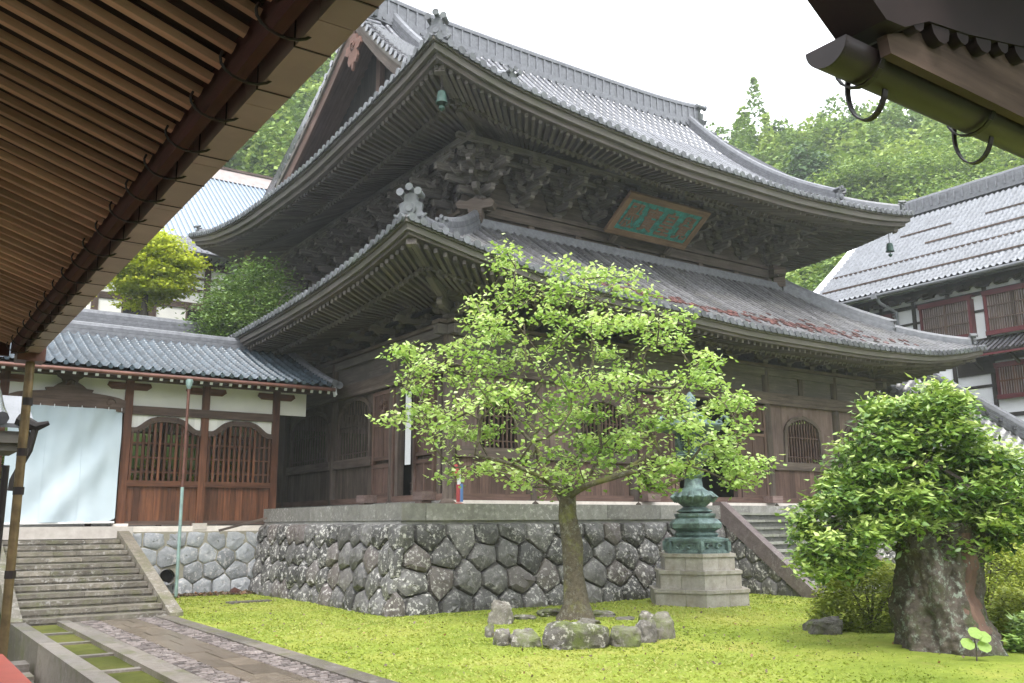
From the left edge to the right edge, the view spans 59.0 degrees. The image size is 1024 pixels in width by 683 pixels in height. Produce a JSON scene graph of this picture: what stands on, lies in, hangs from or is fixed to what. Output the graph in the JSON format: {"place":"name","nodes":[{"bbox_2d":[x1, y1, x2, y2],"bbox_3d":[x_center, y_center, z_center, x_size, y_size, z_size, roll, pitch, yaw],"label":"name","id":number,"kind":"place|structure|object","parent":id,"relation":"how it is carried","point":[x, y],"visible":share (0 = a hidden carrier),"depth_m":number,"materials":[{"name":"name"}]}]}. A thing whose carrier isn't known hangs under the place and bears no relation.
{"place":"outdoors","nodes":[
{"label":"outdoors","id":0,"kind":"place"},
{"bbox_2d":[10,660,33,682],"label":"drain steps","id":1,"kind":"structure","parent":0,"point":[22,666],"depth_m":16.21,"materials":[{"name":"concrete"}]},
{"bbox_2d":[31,625,163,682],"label":"moss strip","id":2,"kind":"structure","parent":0,"point":[107,662],"depth_m":14.88,"materials":[{"name":"plant"}]},
{"bbox_2d":[42,632,73,635],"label":"path crossbar stone","id":3,"kind":"object","parent":2,"relation":"on","point":[57,633],"visible":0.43,"depth_m":18.21,"materials":[{"name":"grey stone"}]},
{"bbox_2d":[58,641,90,645],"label":"path crossbar stone","id":4,"kind":"object","parent":2,"relation":"on","point":[75,643],"visible":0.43,"depth_m":16.78,"materials":[{"name":"grey stone"}]},
{"bbox_2d":[77,652,113,657],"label":"path crossbar stone","id":5,"kind":"object","parent":2,"relation":"on","point":[96,655],"visible":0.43,"depth_m":15.18,"materials":[{"name":"grey stone"}]},
{"bbox_2d":[101,667,141,673],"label":"path crossbar stone","id":6,"kind":"object","parent":2,"relation":"on","point":[119,670],"visible":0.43,"depth_m":13.61,"materials":[{"name":"grey stone"}]},
{"bbox_2d":[0,0,384,657],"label":"eave roof","id":7,"kind":"structure","parent":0,"point":[128,128],"depth_m":5.02,"materials":[{"name":"brown wood"}]},
{"bbox_2d":[100,618,319,682],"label":"paved path","id":8,"kind":"structure","parent":0,"point":[244,668],"depth_m":15.14,"materials":[{"name":"beige stone"}]},
{"bbox_2d":[0,163,802,655],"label":"ground","id":9,"kind":"structure","parent":0,"point":[210,467],"depth_m":41.06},
{"bbox_2d":[0,388,49,490],"bbox_3d":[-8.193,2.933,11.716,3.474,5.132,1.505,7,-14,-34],"label":"lantern","id":10,"kind":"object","parent":9,"relation":"on","point":[10,409],"depth_m":12.36,"materials":[{"name":"grey stone"}]},
{"bbox_2d":[7,623,119,682],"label":"path kerb","id":11,"kind":"structure","parent":9,"relation":"on","point":[47,659],"depth_m":15.56,"materials":[{"name":"concrete"}]},
{"bbox_2d":[0,531,182,625],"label":"stone steps","id":12,"kind":"structure","parent":9,"relation":"on","point":[118,577],"depth_m":22.87,"materials":[{"name":"grey stone"}]},
{"bbox_2d":[73,308,213,478],"bbox_3d":[-19.310,1.789,31.766,18.200,7.560,2.950,7,-14,-34],"label":"corridor","id":13,"kind":"object","parent":9,"relation":"on","point":[122,319],"visible":0.02,"depth_m":36.49,"materials":[{"name":"grey tile"}]},
{"bbox_2d":[96,226,212,315],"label":"maple tree","id":14,"kind":"object","parent":9,"relation":"on","point":[157,268],"visible":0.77,"depth_m":42.38,"materials":[{"name":"green plant"}]},
{"bbox_2d":[131,452,177,480],"bbox_3d":[-13.540,5.532,34.121,2.520,2.845,1.794,7,-14,-34],"label":"garden bush","id":15,"kind":"object","parent":9,"relation":"on","point":[137,476],"visible":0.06,"depth_m":34.12,"materials":[{"name":"green plant"}]},
{"bbox_2d":[85,233,241,321],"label":"white lodge","id":16,"kind":"structure","parent":9,"relation":"on","point":[100,301],"depth_m":49.59,"materials":[{"name":"paint"}]},
{"bbox_2d":[121,300,150,315],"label":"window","id":17,"kind":"structure","parent":16,"relation":"in","point":[122,311],"depth_m":48.03,"materials":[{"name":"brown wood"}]},
{"bbox_2d":[185,308,202,321],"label":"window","id":18,"kind":"structure","parent":16,"relation":"in","point":[189,310],"depth_m":49.78,"materials":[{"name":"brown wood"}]},
{"bbox_2d":[0,320,342,597],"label":"covered corridor","id":19,"kind":"object","parent":9,"relation":"on","point":[203,388],"visible":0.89,"depth_m":29.11,"materials":[{"name":"tile"}]},
{"bbox_2d":[4,403,121,524],"bbox_3d":[-13.220,3.592,26.679,3.061,3.532,0.201,7,-14,-34],"label":"door curtain","id":20,"kind":"object","parent":19,"relation":"hanging from","point":[71,470],"depth_m":26.79,"materials":[{"name":"white fabric"}]},
{"bbox_2d":[127,417,200,480],"bbox_3d":[-10.962,3.405,28.607,2.130,2.015,0.160,7,-14,-34],"label":"window frame","id":21,"kind":"structure","parent":19,"relation":"in","point":[193,432],"depth_m":28.57,"materials":[{"name":"brown wood"}]},
{"bbox_2d":[205,421,271,482],"bbox_3d":[-9.014,3.657,29.933,2.130,2.015,0.160,7,-14,-34],"label":"window frame","id":22,"kind":"structure","parent":19,"relation":"in","point":[235,424],"depth_m":29.92,"materials":[{"name":"brown wood"}]},
{"bbox_2d":[133,531,258,593],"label":"retaining wall","id":23,"kind":"structure","parent":9,"relation":"on","point":[213,561],"depth_m":28.50,"materials":[{"name":"grey stone"}]},
{"bbox_2d":[218,517,266,531],"bbox_3d":[-8.580,5.834,28.908,1.518,0.448,0.100,7,-13,-32],"label":"loose plank","id":24,"kind":"object","parent":23,"relation":"on","point":[242,524],"visible":1,"depth_m":28.85,"materials":[{"name":"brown wood"}]},
{"bbox_2d":[192,457,235,481],"bbox_3d":[-11.723,5.822,35.335,2.575,2.749,1.847,7,-14,-34],"label":"garden bush","id":25,"kind":"object","parent":9,"relation":"on","point":[219,470],"visible":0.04,"depth_m":35.41,"materials":[{"name":"green plant"}]},
{"bbox_2d":[182,288,254,468],"bbox_3d":[-12.070,1.912,37.413,3.457,8.461,3.768,7,-14,-34],"label":"broadleaf tree","id":26,"kind":"object","parent":9,"relation":"on","point":[200,318],"visible":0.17,"depth_m":37.43,"materials":[{"name":"green plant"}]},
{"bbox_2d":[160,167,299,308],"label":"great roof","id":27,"kind":"structure","parent":9,"relation":"on","point":[223,195],"depth_m":63.13,"materials":[{"name":"tile"}]},
{"bbox_2d":[177,247,308,482],"bbox_3d":[-11.090,1.207,38.541,6.575,10.275,6.617,7,-14,-34],"label":"broadleaf tree","id":28,"kind":"object","parent":9,"relation":"on","point":[249,291],"visible":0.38,"depth_m":38.10,"materials":[{"name":"green plant"}]},
{"bbox_2d":[155,615,398,682],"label":"lawn path kerb","id":29,"kind":"structure","parent":9,"relation":"on","point":[339,670],"depth_m":15.11,"materials":[{"name":"stone"}]},
{"bbox_2d":[223,47,339,176],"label":"hillside forest","id":30,"kind":"object","parent":9,"relation":"on","point":[263,150],"visible":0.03,"depth_m":87.96,"materials":[{"name":"green plant"}]},
{"bbox_2d":[208,503,993,616],"bbox_3d":[0.710,9.033,40.620,28.437,2.780,28.422,7,-14,-34],"label":"stone podium","id":31,"kind":"object","parent":9,"relation":"on","point":[398,559],"visible":0.48,"depth_m":23.95,"materials":[{"name":"grey stone"}]},
{"bbox_2d":[452,464,463,503],"bbox_3d":[-1.476,3.944,24.971,0.310,1.100,0.343,-10,-15,39],"label":"marker post","id":32,"kind":"object","parent":31,"relation":"on","point":[459,495],"visible":0.56,"depth_m":24.90,"materials":[{"name":"multicoloured paint"}]},
{"bbox_2d":[188,0,986,508],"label":"temple hall","id":33,"kind":"structure","parent":31,"relation":"on","point":[386,208],"depth_m":33.32,"materials":[{"name":"brown wood"}]},
{"bbox_2d":[289,412,329,466],"bbox_3d":[-7.879,3.810,35.250,0.130,2.126,3.850,7,-14,-34],"label":"window frame","id":34,"kind":"structure","parent":33,"relation":"in","point":[296,425],"depth_m":35.27,"materials":[{"name":"brown wood"}]},
{"bbox_2d":[335,396,371,460],"bbox_3d":[-5.572,3.071,32.003,0.130,2.275,2.790,7,-14,-34],"label":"window frame","id":35,"kind":"structure","parent":33,"relation":"in","point":[346,405],"depth_m":32.09,"materials":[{"name":"brown wood"}]},
{"bbox_2d":[371,388,395,496],"bbox_3d":[-4.248,3.348,29.810,0.160,3.476,1.550,7,-14,-34],"label":"door leaf","id":36,"kind":"structure","parent":33,"relation":"in","point":[380,434],"depth_m":29.88,"materials":[{"name":"brown wood"}]},
{"bbox_2d":[405,390,411,464],"bbox_3d":[-3.202,2.650,27.961,0.030,2.290,0.450,7,-14,-34],"label":"paper sign","id":37,"kind":"object","parent":33,"relation":"hanging from","point":[408,444],"visible":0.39,"depth_m":27.90,"materials":[{"name":"white paper"}]},
{"bbox_2d":[413,378,436,491],"bbox_3d":[-2.681,2.897,27.596,0.160,3.476,1.250,7,-14,-34],"label":"door leaf","id":38,"kind":"structure","parent":33,"relation":"in","point":[420,482],"depth_m":27.53,"materials":[{"name":"brown wood"}]},
{"bbox_2d":[435,77,447,110],"bbox_3d":[-2.136,-7.582,27.542,0.380,1.220,0.370,7,-14,-34],"label":"wind bell","id":39,"kind":"object","parent":33,"relation":"hanging from","point":[441,101],"visible":1,"depth_m":27.42,"materials":[{"name":"metal"}]},
{"bbox_2d":[477,387,521,448],"bbox_3d":[-0.403,2.339,27.751,1.646,1.863,0.130,7,-14,-34],"label":"window frame","id":40,"kind":"structure","parent":33,"relation":"in","point":[517,436],"depth_m":27.82,"materials":[{"name":"brown wood"}]},
{"bbox_2d":[575,397,629,453],"bbox_3d":[3.008,2.784,30.073,2.331,1.869,0.130,7,-14,-34],"label":"window frame","id":41,"kind":"structure","parent":33,"relation":"in","point":[613,405],"depth_m":30.22,"materials":[{"name":"brown wood"}]},
{"bbox_2d":[636,394,674,495],"bbox_3d":[4.971,3.577,31.238,1.600,3.476,0.160,7,-14,-34],"label":"door leaf","id":42,"kind":"structure","parent":33,"relation":"in","point":[658,436],"depth_m":31.33,"materials":[{"name":"brown wood"}]},
{"bbox_2d":[603,190,711,254],"bbox_3d":[5.611,-4.585,35.428,4.240,1.500,1.998,7,-14,-34],"label":"name plaque","id":43,"kind":"object","parent":33,"relation":"attached to","point":[671,225],"visible":1,"depth_m":35.16,"materials":[{"name":"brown wood"}]},
{"bbox_2d":[737,405,769,497],"bbox_3d":[9.080,4.111,34.036,1.500,3.476,0.160,7,-14,-34],"label":"door leaf","id":44,"kind":"structure","parent":33,"relation":"in","point":[759,445],"depth_m":34.13,"materials":[{"name":"brown wood"}]},
{"bbox_2d":[783,416,824,463],"bbox_3d":[11.514,3.888,35.866,2.435,1.869,0.130,7,-14,-34],"label":"window frame","id":45,"kind":"structure","parent":33,"relation":"in","point":[802,419],"depth_m":35.90,"materials":[{"name":"brown wood"}]},
{"bbox_2d":[843,423,867,464],"bbox_3d":[14.308,4.298,37.759,1.646,1.764,0.130,7,-14,-34],"label":"window frame","id":46,"kind":"structure","parent":33,"relation":"in","point":[853,425],"depth_m":37.67,"materials":[{"name":"brown wood"}]},
{"bbox_2d":[886,233,893,256],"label":"wind bell","id":47,"kind":"object","parent":33,"relation":"hanging from","point":[889,248],"visible":1,"depth_m":40.24,"materials":[{"name":"metal"}]},
{"bbox_2d":[649,552,749,607],"bbox_3d":[5.002,6.416,24.397,2.849,1.410,2.668,7,-14,-34],"label":"stone pedestal","id":48,"kind":"object","parent":9,"relation":"on","point":[714,580],"visible":0.87,"depth_m":23.52,"materials":[{"name":"grey stone"}]},
{"bbox_2d":[657,392,730,553],"bbox_3d":[4.985,3.566,24.966,2.206,4.397,2.067,7,-14,-34],"label":"bronze lantern","id":49,"kind":"object","parent":48,"relation":"on","point":[695,524],"visible":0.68,"depth_m":24.32,"materials":[{"name":"teal metal"}]},
{"bbox_2d":[761,121,791,135],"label":"cedar tree","id":50,"kind":"object","parent":9,"relation":"on","point":[779,130],"visible":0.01,"depth_m":129.88,"materials":[{"name":"green plant"}]},
{"bbox_2d":[712,502,892,597],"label":"front staircase","id":51,"kind":"structure","parent":9,"relation":"on","point":[759,548],"depth_m":27.45,"materials":[{"name":"stone"}]},
{"bbox_2d":[785,267,832,290],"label":"maple tree","id":52,"kind":"object","parent":9,"relation":"on","point":[813,283],"visible":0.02,"depth_m":75.09,"materials":[{"name":"green plant"}]},
{"bbox_2d":[783,135,841,184],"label":"cedar tree","id":53,"kind":"object","parent":9,"relation":"on","point":[805,164],"visible":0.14,"depth_m":102.80,"materials":[{"name":"green plant"}]},
{"bbox_2d":[792,252,846,290],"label":"maple tree","id":54,"kind":"object","parent":9,"relation":"on","point":[831,263],"visible":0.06,"depth_m":78.93,"materials":[{"name":"green plant"}]},
{"bbox_2d":[823,116,859,153],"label":"cedar tree","id":55,"kind":"object","parent":9,"relation":"on","point":[840,126],"visible":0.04,"depth_m":120.19,"materials":[{"name":"green plant"}]},
{"bbox_2d":[805,555,895,633],"bbox_3d":[7.288,5.085,18.548,2.703,1.700,2.296,7,-14,-34],"label":"azalea bush","id":56,"kind":"object","parent":9,"relation":"on","point":[883,575],"visible":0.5,"depth_m":17.96,"materials":[{"name":"green plant"}]},
{"bbox_2d":[706,76,1023,290],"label":"hillside forest","id":57,"kind":"object","parent":9,"relation":"on","point":[892,128],"visible":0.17,"depth_m":113.66,"materials":[{"name":"green plant"}]},
{"bbox_2d":[807,149,932,201],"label":"maple tree","id":58,"kind":"object","parent":9,"relation":"on","point":[843,177],"visible":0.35,"depth_m":94.32,"materials":[{"name":"green plant"}]},
{"bbox_2d":[775,372,1023,656],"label":"tree","id":59,"kind":"object","parent":9,"relation":"on","point":[935,600],"visible":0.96,"depth_m":15.27,"materials":[{"name":"green plant"}]},
{"bbox_2d":[805,0,1023,164],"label":"roof corner","id":60,"kind":"object","parent":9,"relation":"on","point":[953,66],"visible":1,"depth_m":4.24,"materials":[{"name":"brown wood"}]},
{"bbox_2d":[813,165,1023,420],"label":"long hall","id":61,"kind":"structure","parent":9,"relation":"on","point":[953,265],"depth_m":48.38,"materials":[{"name":"grey tile"}]},
{"bbox_2d":[882,314,894,323],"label":"window frame","id":62,"kind":"structure","parent":61,"relation":"in","point":[888,315],"depth_m":49.65,"materials":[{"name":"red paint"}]},
{"bbox_2d":[917,295,976,336],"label":"window frame","id":63,"kind":"structure","parent":61,"relation":"in","point":[954,316],"depth_m":46.75,"materials":[{"name":"red paint"}]},
{"bbox_2d":[980,283,1023,335],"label":"window frame","id":64,"kind":"structure","parent":61,"relation":"in","point":[1004,306],"depth_m":44.51,"materials":[{"name":"red paint"}]},
{"bbox_2d":[993,359,1023,399],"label":"window frame","id":65,"kind":"structure","parent":61,"relation":"in","point":[1009,374],"depth_m":44.04,"materials":[{"name":"red paint"}]},
{"bbox_2d":[850,136,1012,199],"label":"maple tree","id":66,"kind":"object","parent":9,"relation":"on","point":[947,158],"visible":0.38,"depth_m":90.81,"materials":[{"name":"green plant"}]},
{"bbox_2d":[879,373,1023,574],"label":"stair corridor","id":67,"kind":"object","parent":9,"relation":"on","point":[1006,422],"visible":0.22,"depth_m":39.35,"materials":[{"name":"tile"}]},
{"bbox_2d":[903,163,1019,199],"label":"maple tree","id":68,"kind":"object","parent":9,"relation":"on","point":[945,183],"visible":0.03,"depth_m":82.60,"materials":[{"name":"green plant"}]},
{"bbox_2d":[984,533,1023,623],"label":"azalea bush","id":69,"kind":"object","parent":9,"relation":"on","point":[1016,564],"visible":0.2,"depth_m":18.92,"materials":[{"name":"green plant"}]},
{"bbox_2d":[985,583,1023,638],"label":"azalea bush","id":70,"kind":"object","parent":9,"relation":"on","point":[1013,602],"visible":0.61,"depth_m":16.89,"materials":[{"name":"green plant"}]},
{"bbox_2d":[174,574,1023,682],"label":"lawn","id":71,"kind":"structure","parent":0,"point":[884,642],"depth_m":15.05,"materials":[{"name":"green plant"}]},
{"bbox_2d":[172,589,255,597],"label":"fallen leaves","id":72,"kind":"object","parent":71,"relation":"on","point":[217,593],"visible":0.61,"depth_m":27.97,"materials":[{"name":"brown plant"}]},
{"bbox_2d":[230,587,240,594],"bbox_3d":[-8.665,7.809,28.352,0.340,0.230,0.080,7,-14,-34],"label":"tile shard","id":73,"kind":"object","parent":71,"relation":"on","point":[234,590],"visible":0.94,"depth_m":28.32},
{"bbox_2d":[225,599,271,603],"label":"ground slab","id":74,"kind":"structure","parent":71,"relation":"on","point":[246,601],"depth_m":25.16,"materials":[{"name":"stone"}]},
{"bbox_2d":[484,622,493,637],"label":"border stone","id":75,"kind":"object","parent":71,"relation":"on","point":[489,629],"visible":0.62,"depth_m":17.37,"materials":[{"name":"grey stone"}]},
{"bbox_2d":[487,599,513,624],"bbox_3d":[-0.250,5.931,19.575,0.569,0.686,0.392,-1,-11,5],"label":"border stone","id":76,"kind":"object","parent":71,"relation":"on","point":[501,612],"visible":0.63,"depth_m":19.43,"materials":[{"name":"grey stone"}]},
{"bbox_2d":[492,628,510,645],"bbox_3d":[-0.183,5.382,16.323,0.339,0.407,0.261,0,-11,-4],"label":"border stone","id":77,"kind":"object","parent":71,"relation":"on","point":[501,637],"visible":0.72,"depth_m":16.23,"materials":[{"name":"grey stone"}]},
{"bbox_2d":[514,614,536,619],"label":"border stone","id":78,"kind":"object","parent":71,"relation":"on","point":[523,617],"visible":0.77,"depth_m":20.57,"materials":[{"name":"grey stone"}]},
{"bbox_2d":[510,628,541,647],"bbox_3d":[0.251,5.360,16.284,0.603,0.392,0.474,-2,-11,7],"label":"border stone","id":79,"kind":"object","parent":71,"relation":"on","point":[527,637],"visible":0.79,"depth_m":16.10,"materials":[{"name":"grey stone"}]},
{"bbox_2d":[536,608,559,616],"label":"border stone","id":80,"kind":"object","parent":71,"relation":"on","point":[547,612],"visible":0.73,"depth_m":21.20,"materials":[{"name":"grey stone"}]},
{"bbox_2d":[364,233,786,620],"bbox_3d":[1.299,2.112,21.528,9.381,8.911,7.840,0,-11,-1],"label":"spring tree","id":81,"kind":"object","parent":71,"relation":"on","point":[576,605],"visible":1,"depth_m":20.70,"materials":[{"name":"green plant"}]},
{"bbox_2d":[542,621,609,649],"bbox_3d":[1.130,5.240,15.965,1.228,0.598,0.681,0,-11,-3],"label":"border stone","id":82,"kind":"object","parent":71,"relation":"on","point":[564,635],"visible":0.8,"depth_m":15.73,"materials":[{"name":"grey stone"}]},
{"bbox_2d":[175,595,1002,682],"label":"fallen leaves","id":83,"kind":"object","parent":71,"relation":"on","point":[713,662],"visible":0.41,"depth_m":16.63,"materials":[{"name":"brown plant"}]},
{"bbox_2d":[577,618,600,623],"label":"border stone","id":84,"kind":"object","parent":71,"relation":"on","point":[591,621],"visible":0.56,"depth_m":19.33,"materials":[{"name":"grey stone"}]},
{"bbox_2d":[593,610,615,616],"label":"border stone","id":85,"kind":"object","parent":71,"relation":"on","point":[603,613],"visible":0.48,"depth_m":20.89,"materials":[{"name":"grey stone"}]},
{"bbox_2d":[609,625,640,647],"bbox_3d":[1.996,5.296,16.070,0.573,0.490,0.460,0,-11,-2],"label":"border stone","id":86,"kind":"object","parent":71,"relation":"on","point":[625,636],"visible":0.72,"depth_m":15.90,"materials":[{"name":"grey stone"}]},
{"bbox_2d":[615,616,634,619],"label":"border stone","id":87,"kind":"object","parent":71,"relation":"on","point":[626,618],"visible":0.6,"depth_m":20.23,"materials":[{"name":"grey stone"}]},
{"bbox_2d":[638,611,653,621],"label":"border stone","id":88,"kind":"object","parent":71,"relation":"on","point":[645,615],"visible":0.41,"depth_m":19.25,"materials":[{"name":"grey stone"}]},
{"bbox_2d":[635,619,657,642],"bbox_3d":[2.451,5.357,16.509,0.399,0.575,0.295,2,-11,-10],"label":"border stone","id":89,"kind":"object","parent":71,"relation":"on","point":[649,630],"visible":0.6,"depth_m":16.43,"materials":[{"name":"grey stone"}]},
{"bbox_2d":[651,611,675,639],"bbox_3d":[2.790,5.412,16.955,0.522,0.694,0.415,0,-11,-2],"label":"border stone","id":90,"kind":"object","parent":71,"relation":"on","point":[663,620],"visible":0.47,"depth_m":16.82,"materials":[{"name":"grey stone"}]},
{"bbox_2d":[802,619,818,630],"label":"garden rock","id":91,"kind":"object","parent":71,"relation":"on","point":[806,625],"visible":0.21,"depth_m":17.95,"materials":[{"name":"grey stone"}]},
{"bbox_2d":[808,616,842,634],"bbox_3d":[6.038,5.530,17.428,0.698,0.478,0.520,0,-11,0],"label":"garden rock","id":92,"kind":"object","parent":71,"relation":"on","point":[830,625],"visible":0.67,"depth_m":17.24,"materials":[{"name":"grey stone"}]},
{"bbox_2d":[960,627,991,660],"bbox_3d":[7.098,4.672,13.838,0.470,0.572,0.140,0,-11,0],"label":"round leaf plant","id":93,"kind":"object","parent":71,"relation":"on","point":[984,638],"visible":0.95,"depth_m":13.84,"materials":[{"name":"green plant"}]},
{"bbox_2d":[1000,611,1023,652],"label":"leafy bush","id":94,"kind":"object","parent":71,"relation":"on","point":[1015,642],"visible":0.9,"depth_m":15.02,"materials":[{"name":"green plant"}]},
{"bbox_2d":[399,0,910,140],"label":"sky","id":95,"kind":"structure","parent":0,"point":[707,53],"materials":[{"name":"white"}]},
{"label":"path bed","id":96,"kind":"structure","parent":0,"visible":0},
{"bbox_2d":[57,620,211,682],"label":"path kerb","id":97,"kind":"structure","parent":96,"relation":"on","point":[160,672],"depth_m":14.73,"materials":[{"name":"stone"}]},
{"bbox_2d":[80,617,361,682],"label":"cobble path strips","id":98,"kind":"object","parent":96,"relation":"on","point":[202,670],"visible":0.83,"depth_m":15.12,"materials":[{"name":"grey stone"}]},
{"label":"corridor floor","id":99,"kind":"structure","parent":0,"visible":0},
{"bbox_2d":[0,654,31,682],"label":"red rail","id":100,"kind":"object","parent":99,"relation":"on","point":[10,672],"visible":1,"depth_m":7.43,"materials":[{"name":"paint"}]}
]}

